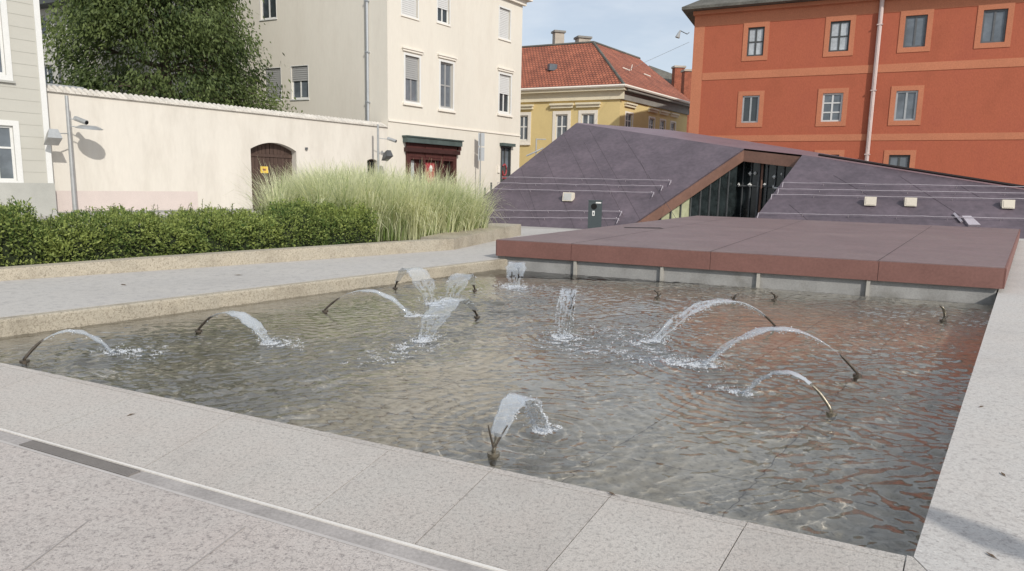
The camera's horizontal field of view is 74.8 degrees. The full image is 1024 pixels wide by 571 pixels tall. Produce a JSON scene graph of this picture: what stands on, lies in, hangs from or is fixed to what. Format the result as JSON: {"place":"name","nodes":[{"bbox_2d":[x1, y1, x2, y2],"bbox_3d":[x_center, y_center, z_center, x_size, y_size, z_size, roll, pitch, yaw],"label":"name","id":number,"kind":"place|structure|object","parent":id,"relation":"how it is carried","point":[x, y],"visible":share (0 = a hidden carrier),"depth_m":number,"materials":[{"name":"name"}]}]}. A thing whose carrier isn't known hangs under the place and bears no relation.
{"place":"outdoors","nodes":[
{"label":"outdoors","id":0,"kind":"place"},
{"bbox_2d":[39,0,147,94],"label":"house","id":1,"kind":"structure","parent":0,"point":[44,6],"depth_m":46.59,"materials":[{"name":"beige"}]},
{"bbox_2d":[41,16,46,38],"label":"window","id":2,"kind":"structure","parent":1,"relation":"in","point":[43,29],"depth_m":46.91,"materials":[{"name":"grey glass"}]},
{"bbox_2d":[44,65,52,83],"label":"window","id":3,"kind":"structure","parent":1,"relation":"in","point":[49,71],"depth_m":47.33,"materials":[{"name":"grey glass"}]},
{"bbox_2d":[0,442,434,570],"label":"paving","id":4,"kind":"structure","parent":0,"point":[47,503],"depth_m":3.05,"materials":[{"name":"stone"}]},
{"bbox_2d":[23,520,244,569],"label":"paving joints","id":5,"kind":"object","parent":4,"relation":"on","point":[88,520],"visible":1,"depth_m":2.92,"materials":[{"name":"stone"}]},
{"bbox_2d":[0,259,507,336],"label":"pool kerb","id":6,"kind":"structure","parent":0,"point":[37,322],"depth_m":9.40,"materials":[{"name":"stone"}]},
{"bbox_2d":[0,210,571,317],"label":"path","id":7,"kind":"structure","parent":0,"point":[29,296],"depth_m":10.72,"materials":[{"name":"concrete"}]},
{"bbox_2d":[44,95,102,211],"bbox_3d":[-17.732,-5.224,27.284,0.972,4.900,2.080,8,11,37],"label":"camera pole","id":8,"kind":"object","parent":7,"relation":"on","point":[53,137],"visible":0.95,"depth_m":27.24,"materials":[{"name":"grey metal"}]},
{"bbox_2d":[0,223,520,280],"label":"planter","id":9,"kind":"object","parent":7,"relation":"on","point":[454,240],"visible":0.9,"depth_m":12.98,"materials":[{"name":"stone"}]},
{"bbox_2d":[0,194,378,266],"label":"hedge","id":10,"kind":"object","parent":9,"relation":"in","point":[27,238],"visible":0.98,"depth_m":12.54,"materials":[{"name":"green plant"}]},
{"bbox_2d":[221,156,514,241],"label":"ornamental grass","id":11,"kind":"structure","parent":9,"relation":"in","point":[414,209],"depth_m":17.22,"materials":[{"name":"plant"}]},
{"bbox_2d":[0,269,993,560],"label":"water","id":12,"kind":"structure","parent":0,"point":[862,467],"depth_m":6.29,"materials":[{"name":"grey liquid"}]},
{"bbox_2d":[110,285,719,371],"bbox_3d":[-0.867,0.387,9.429,6.821,0.008,5.925,1,9,0],"label":"foam","id":13,"kind":"object","parent":12,"relation":"on","point":[539,339],"visible":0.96,"depth_m":7.43,"materials":[{"name":"white liquid"}]},
{"bbox_2d":[521,226,579,229],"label":"court","id":14,"kind":"object","parent":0,"point":[527,227],"depth_m":31.92,"materials":[{"name":"grey concrete"}]},
{"bbox_2d":[0,0,56,214],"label":"clapboard house","id":15,"kind":"structure","parent":14,"relation":"on","point":[26,171],"depth_m":26.20,"materials":[{"name":"grey paint"}]},
{"bbox_2d":[0,0,14,82],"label":"window","id":16,"kind":"structure","parent":15,"relation":"in","point":[7,77],"depth_m":25.54,"materials":[{"name":"white paint"}]},
{"bbox_2d":[0,120,23,182],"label":"window","id":17,"kind":"structure","parent":15,"relation":"in","point":[8,169],"depth_m":26.07,"materials":[{"name":"white paint"}]},
{"bbox_2d":[39,0,302,112],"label":"broadleaf tree","id":18,"kind":"object","parent":14,"relation":"on","point":[94,24],"visible":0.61,"depth_m":36.48,"materials":[{"name":"green plant"}]},
{"bbox_2d":[46,84,387,213],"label":"garden wall","id":19,"kind":"structure","parent":14,"relation":"on","point":[137,152],"depth_m":31.77,"materials":[{"name":"beige paint"}]},
{"bbox_2d":[46,83,83,89],"bbox_3d":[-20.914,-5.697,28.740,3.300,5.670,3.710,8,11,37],"label":"coping","id":20,"kind":"structure","parent":19,"relation":"on","point":[57,85],"depth_m":28.23,"materials":[{"name":"grey concrete"}]},
{"bbox_2d":[367,159,374,174],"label":"window","id":21,"kind":"structure","parent":19,"relation":"in","point":[371,161],"depth_m":41.14,"materials":[{"name":"wood"}]},
{"bbox_2d":[146,0,532,197],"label":"townhouse","id":22,"kind":"structure","parent":14,"relation":"on","point":[429,82],"depth_m":44.17,"materials":[{"name":"beige paint"}]},
{"bbox_2d":[259,0,276,20],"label":"window","id":23,"kind":"structure","parent":22,"relation":"in","point":[269,9],"depth_m":44.44,"materials":[{"name":"white paint"}]},
{"bbox_2d":[264,67,281,100],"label":"window","id":24,"kind":"structure","parent":22,"relation":"in","point":[276,70],"depth_m":44.92,"materials":[{"name":"white paint"}]},
{"bbox_2d":[290,65,308,100],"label":"window","id":25,"kind":"structure","parent":22,"relation":"in","point":[300,81],"depth_m":44.09,"materials":[{"name":"white paint"}]},
{"bbox_2d":[401,0,419,20],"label":"window","id":26,"kind":"structure","parent":22,"relation":"in","point":[408,7],"depth_m":42.09,"materials":[{"name":"white paint"}]},
{"bbox_2d":[402,46,423,106],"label":"window","id":27,"kind":"structure","parent":22,"relation":"in","point":[410,63],"depth_m":42.86,"materials":[{"name":"white paint"}]},
{"bbox_2d":[436,0,450,26],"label":"window","id":28,"kind":"structure","parent":22,"relation":"in","point":[442,5],"depth_m":44.46,"materials":[{"name":"white paint"}]},
{"bbox_2d":[437,53,457,112],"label":"window","id":29,"kind":"structure","parent":22,"relation":"in","point":[444,68],"depth_m":45.38,"materials":[{"name":"white paint"}]},
{"bbox_2d":[498,5,511,42],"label":"window","id":30,"kind":"structure","parent":22,"relation":"in","point":[503,25],"depth_m":49.52,"materials":[{"name":"white paint"}]},
{"bbox_2d":[497,67,514,117],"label":"window","id":31,"kind":"structure","parent":22,"relation":"in","point":[503,82],"depth_m":50.39,"materials":[{"name":"white paint"}]},
{"bbox_2d":[500,143,515,181],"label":"door","id":32,"kind":"structure","parent":22,"relation":"in","point":[505,164],"depth_m":51.30,"materials":[{"name":"green metal"}]},
{"bbox_2d":[377,124,396,171],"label":"camera pole","id":33,"kind":"object","parent":14,"relation":"on","point":[387,155],"visible":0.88,"depth_m":40.12,"materials":[{"name":"metal"}]},
{"bbox_2d":[478,133,484,191],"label":"street sign","id":34,"kind":"object","parent":14,"relation":"on","point":[481,139],"visible":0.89,"depth_m":47.75,"materials":[{"name":"metal"}]},
{"bbox_2d":[526,138,545,155],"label":"camera pole","id":35,"kind":"object","parent":14,"relation":"on","point":[535,151],"visible":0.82,"depth_m":52.01,"materials":[{"name":"grey metal"}]},
{"bbox_2d":[588,200,602,227],"bbox_3d":[2.708,-2.203,21.904,0.460,1.170,0.426,2,9,7],"label":"litter bin","id":36,"kind":"object","parent":14,"relation":"on","point":[594,213],"visible":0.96,"depth_m":21.69,"materials":[{"name":"metal"}]},
{"bbox_2d":[649,65,691,132],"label":"brown roofed house","id":37,"kind":"structure","parent":14,"relation":"on","point":[678,78],"depth_m":79.49,"materials":[{"name":"brick"}]},
{"bbox_2d":[481,123,1023,238],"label":"museum","id":38,"kind":"structure","parent":14,"relation":"on","point":[627,175],"depth_m":33.46,"materials":[{"name":"purple metal"}]},
{"bbox_2d":[562,192,574,200],"bbox_3d":[2.876,-4.512,34.017,0.532,0.436,0.403,5,9,24],"label":"floodlight","id":39,"kind":"object","parent":38,"relation":"attached to","point":[568,196],"visible":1,"depth_m":33.87,"materials":[{"name":"white plastic"}]},
{"bbox_2d":[864,197,876,205],"bbox_3d":[15.350,-3.617,28.696,0.449,0.365,0.403,5,9,24],"label":"floodlight","id":40,"kind":"object","parent":38,"relation":"attached to","point":[870,201],"visible":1,"depth_m":28.55,"materials":[{"name":"white plastic"}]},
{"bbox_2d":[904,197,916,205],"bbox_3d":[16.716,-3.512,28.104,0.440,0.357,0.403,5,9,24],"label":"floodlight","id":41,"kind":"object","parent":38,"relation":"attached to","point":[908,201],"visible":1,"depth_m":27.96,"materials":[{"name":"white plastic"}]},
{"bbox_2d":[1000,200,1014,208],"bbox_3d":[19.792,-3.254,26.746,0.418,0.339,0.403,5,9,24],"label":"floodlight","id":42,"kind":"object","parent":38,"relation":"attached to","point":[1007,203],"visible":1,"depth_m":26.60,"materials":[{"name":"white plastic"}]},
{"bbox_2d":[496,216,1020,304],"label":"platform","id":43,"kind":"structure","parent":14,"relation":"on","point":[959,264],"depth_m":13.63,"materials":[{"name":"concrete"}]},
{"bbox_2d":[519,30,689,167],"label":"yellow house","id":44,"kind":"structure","parent":0,"point":[565,87],"depth_m":63.70,"materials":[{"name":"paint"}]},
{"bbox_2d":[520,104,533,144],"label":"window","id":45,"kind":"structure","parent":44,"relation":"in","point":[525,121],"depth_m":64.30,"materials":[{"name":"white paint"}]},
{"bbox_2d":[549,103,573,141],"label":"window","id":46,"kind":"structure","parent":44,"relation":"in","point":[561,122],"depth_m":62.76,"materials":[{"name":"white paint"}]},
{"bbox_2d":[575,102,600,123],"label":"window","id":47,"kind":"structure","parent":44,"relation":"in","point":[586,116],"depth_m":61.53,"materials":[{"name":"white paint"}]},
{"bbox_2d":[624,102,637,126],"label":"window","id":48,"kind":"structure","parent":44,"relation":"in","point":[627,116],"depth_m":61.82,"materials":[{"name":"white paint"}]},
{"bbox_2d":[648,108,658,128],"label":"window","id":49,"kind":"structure","parent":44,"relation":"in","point":[650,121],"depth_m":65.49,"materials":[{"name":"white paint"}]},
{"bbox_2d":[659,110,669,129],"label":"window","id":50,"kind":"structure","parent":44,"relation":"in","point":[661,126],"depth_m":67.43,"materials":[{"name":"white paint"}]},
{"bbox_2d":[670,113,679,130],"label":"window","id":51,"kind":"structure","parent":44,"relation":"in","point":[675,115],"depth_m":69.40,"materials":[{"name":"white paint"}]},
{"bbox_2d":[522,0,697,72],"label":"sky","id":52,"kind":"structure","parent":0,"point":[647,30],"materials":[{"name":"blue"}]},
{"bbox_2d":[682,0,1023,184],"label":"orange building","id":53,"kind":"structure","parent":0,"point":[934,85],"depth_m":42.77,"materials":[{"name":"paint"}]},
{"bbox_2d":[626,30,689,70],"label":"hanging lamp","id":54,"kind":"object","parent":53,"relation":"hanging from","point":[677,35],"visible":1,"depth_m":47.31,"materials":[{"name":"metal"}]},
{"bbox_2d":[736,90,764,126],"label":"window","id":55,"kind":"structure","parent":53,"relation":"in","point":[751,109],"depth_m":46.04,"materials":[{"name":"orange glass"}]},
{"bbox_2d":[741,21,769,60],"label":"window","id":56,"kind":"structure","parent":53,"relation":"in","point":[756,49],"depth_m":45.36,"materials":[{"name":"orange paint"}]},
{"bbox_2d":[814,150,844,156],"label":"window","id":57,"kind":"structure","parent":53,"relation":"in","point":[832,152],"depth_m":44.17,"materials":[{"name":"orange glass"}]},
{"bbox_2d":[815,88,848,125],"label":"window","id":58,"kind":"structure","parent":53,"relation":"in","point":[831,105],"depth_m":43.94,"materials":[{"name":"orange paint"}]},
{"bbox_2d":[823,15,856,56],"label":"window","id":59,"kind":"structure","parent":53,"relation":"in","point":[839,37],"depth_m":43.26,"materials":[{"name":"orange paint"}]},
{"bbox_2d":[883,150,916,167],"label":"window","id":60,"kind":"structure","parent":53,"relation":"in","point":[902,158],"depth_m":42.70,"materials":[{"name":"orange paint"}]},
{"bbox_2d":[888,85,924,125],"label":"window","id":61,"kind":"structure","parent":53,"relation":"in","point":[904,102],"depth_m":42.22,"materials":[{"name":"orange paint"}]},
{"bbox_2d":[897,9,933,52],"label":"window","id":62,"kind":"structure","parent":53,"relation":"in","point":[913,32],"depth_m":41.52,"materials":[{"name":"metal"}]},
{"bbox_2d":[973,2,1015,48],"bbox_3d":[28.682,-15.431,39.862,1.811,2.496,0.205,5,9,24],"label":"window","id":63,"kind":"structure","parent":53,"relation":"in","point":[991,26],"depth_m":39.86,"materials":[{"name":"metal"}]},
{"bbox_2d":[914,239,1023,570],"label":"side paving","id":64,"kind":"structure","parent":0,"point":[975,514],"depth_m":3.99,"materials":[{"name":"stone"}]},
{"label":"pool floor","id":65,"kind":"structure","parent":0,"visible":0},
{"bbox_2d":[19,329,166,362],"bbox_3d":[-4.159,0.673,6.947,1.523,0.556,0.347,-3,10,-29],"label":"fountain jet","id":66,"kind":"object","parent":65,"relation":"on","point":[29,352],"visible":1,"depth_m":6.64,"materials":[{"name":"white liquid"}]},
{"bbox_2d":[195,310,303,350],"bbox_3d":[-2.911,0.610,7.525,1.923,0.561,0.352,5,9,24],"label":"fountain jet","id":67,"kind":"object","parent":65,"relation":"on","point":[199,329],"visible":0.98,"depth_m":7.66,"materials":[{"name":"white liquid"}]},
{"bbox_2d":[322,289,437,317],"bbox_3d":[-1.573,0.376,9.140,2.152,0.600,0.528,1,9,0],"label":"fountain jet","id":68,"kind":"object","parent":65,"relation":"on","point":[335,300],"visible":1,"depth_m":9.25,"materials":[{"name":"white liquid"}]},
{"bbox_2d":[393,268,448,307],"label":"fountain jet","id":69,"kind":"object","parent":65,"relation":"on","point":[394,287],"visible":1,"depth_m":10.44,"materials":[{"name":"white liquid"}]},
{"bbox_2d":[378,297,481,359],"bbox_3d":[-1.043,0.556,7.910,0.592,0.631,2.799,4,9,17],"label":"fountain jet","id":70,"kind":"object","parent":65,"relation":"on","point":[476,316],"visible":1,"depth_m":7.86,"materials":[{"name":"white liquid"}]},
{"bbox_2d":[439,273,478,304],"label":"fountain jet","id":71,"kind":"object","parent":65,"relation":"on","point":[474,289],"visible":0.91,"depth_m":10.72,"materials":[{"name":"white liquid"}]},
{"bbox_2d":[491,262,539,291],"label":"fountain jet","id":72,"kind":"object","parent":65,"relation":"on","point":[518,273],"visible":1,"depth_m":12.09,"materials":[{"name":"white liquid"}]},
{"bbox_2d":[487,393,561,457],"bbox_3d":[0.126,1.055,4.838,0.231,0.604,0.926,7,10,34],"label":"fountain jet","id":73,"kind":"object","parent":65,"relation":"on","point":[493,453],"visible":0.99,"depth_m":4.68,"materials":[{"name":"white liquid"}]},
{"bbox_2d":[542,288,592,345],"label":"fountain jet","id":74,"kind":"object","parent":65,"relation":"on","point":[571,301],"visible":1,"depth_m":8.41,"materials":[{"name":"white liquid"}]},
{"bbox_2d":[654,290,660,298],"bbox_3d":[2.403,0.238,11.080,0.131,0.342,0.090,1,9,0],"label":"fountain nozzle","id":75,"kind":"object","parent":65,"relation":"on","point":[657,296],"visible":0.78,"depth_m":11.04,"materials":[{"name":"brown metal"}]},
{"bbox_2d":[621,298,777,345],"bbox_3d":[2.049,0.536,8.221,3.205,0.705,0.522,-4,10,-31],"label":"fountain jet","id":76,"kind":"object","parent":65,"relation":"on","point":[750,306],"visible":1,"depth_m":8.28,"materials":[{"name":"white liquid"}]},
{"bbox_2d":[639,326,861,377],"bbox_3d":[2.142,0.738,6.852,2.683,0.716,0.509,3,9,9],"label":"fountain jet","id":77,"kind":"object","parent":65,"relation":"on","point":[856,374],"visible":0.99,"depth_m":6.74,"materials":[{"name":"white liquid"}]},
{"bbox_2d":[698,370,836,414],"bbox_3d":[2.099,0.958,5.969,0.250,0.542,1.512,-7,12,-44],"label":"fountain jet","id":78,"kind":"object","parent":65,"relation":"on","point":[830,411],"visible":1,"depth_m":5.71,"materials":[{"name":"white liquid"}]},
{"bbox_2d":[770,292,777,300],"bbox_3d":[4.343,0.275,11.102,0.131,0.342,0.090,1,9,0],"label":"fountain nozzle","id":79,"kind":"object","parent":65,"relation":"on","point":[774,298],"visible":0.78,"depth_m":11.07,"materials":[{"name":"brown metal"}]},
{"bbox_2d":[939,305,948,321],"bbox_3d":[6.171,0.497,9.587,0.134,0.430,0.090,1,9,0],"label":"fountain nozzle","id":80,"kind":"object","parent":65,"relation":"on","point":[944,314],"visible":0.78,"depth_m":9.56,"materials":[{"name":"gold metal"}]},
{"label":"ground","id":81,"kind":"structure","parent":0,"visible":0},
{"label":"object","id":82,"kind":"structure","parent":81,"relation":"on","visible":0},
{"bbox_2d":[0,440,446,570],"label":"pale strip","id":83,"kind":"object","parent":82,"relation":"on","point":[260,517],"visible":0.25,"depth_m":3.26,"materials":[{"name":"grey metal"}]},
{"bbox_2d":[0,431,491,570],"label":"drain channel","id":84,"kind":"object","parent":82,"relation":"on","point":[410,553],"visible":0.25,"depth_m":3.18,"materials":[{"name":"metal"}]},
{"bbox_2d":[19,440,140,476],"bbox_3d":[-2.499,1.001,3.852,0.963,0.034,0.079,5,9,24],"label":"drain grate","id":85,"kind":"object","parent":84,"relation":"in","point":[112,467],"visible":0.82,"depth_m":3.83,"materials":[{"name":"metal"}]},
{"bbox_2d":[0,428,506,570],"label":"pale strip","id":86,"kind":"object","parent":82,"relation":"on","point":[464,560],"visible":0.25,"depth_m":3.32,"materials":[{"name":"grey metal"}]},
{"bbox_2d":[0,363,925,570],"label":"coping","id":87,"kind":"object","parent":82,"relation":"on","point":[502,519],"visible":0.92,"depth_m":3.49,"materials":[{"name":"stone"}]}
]}

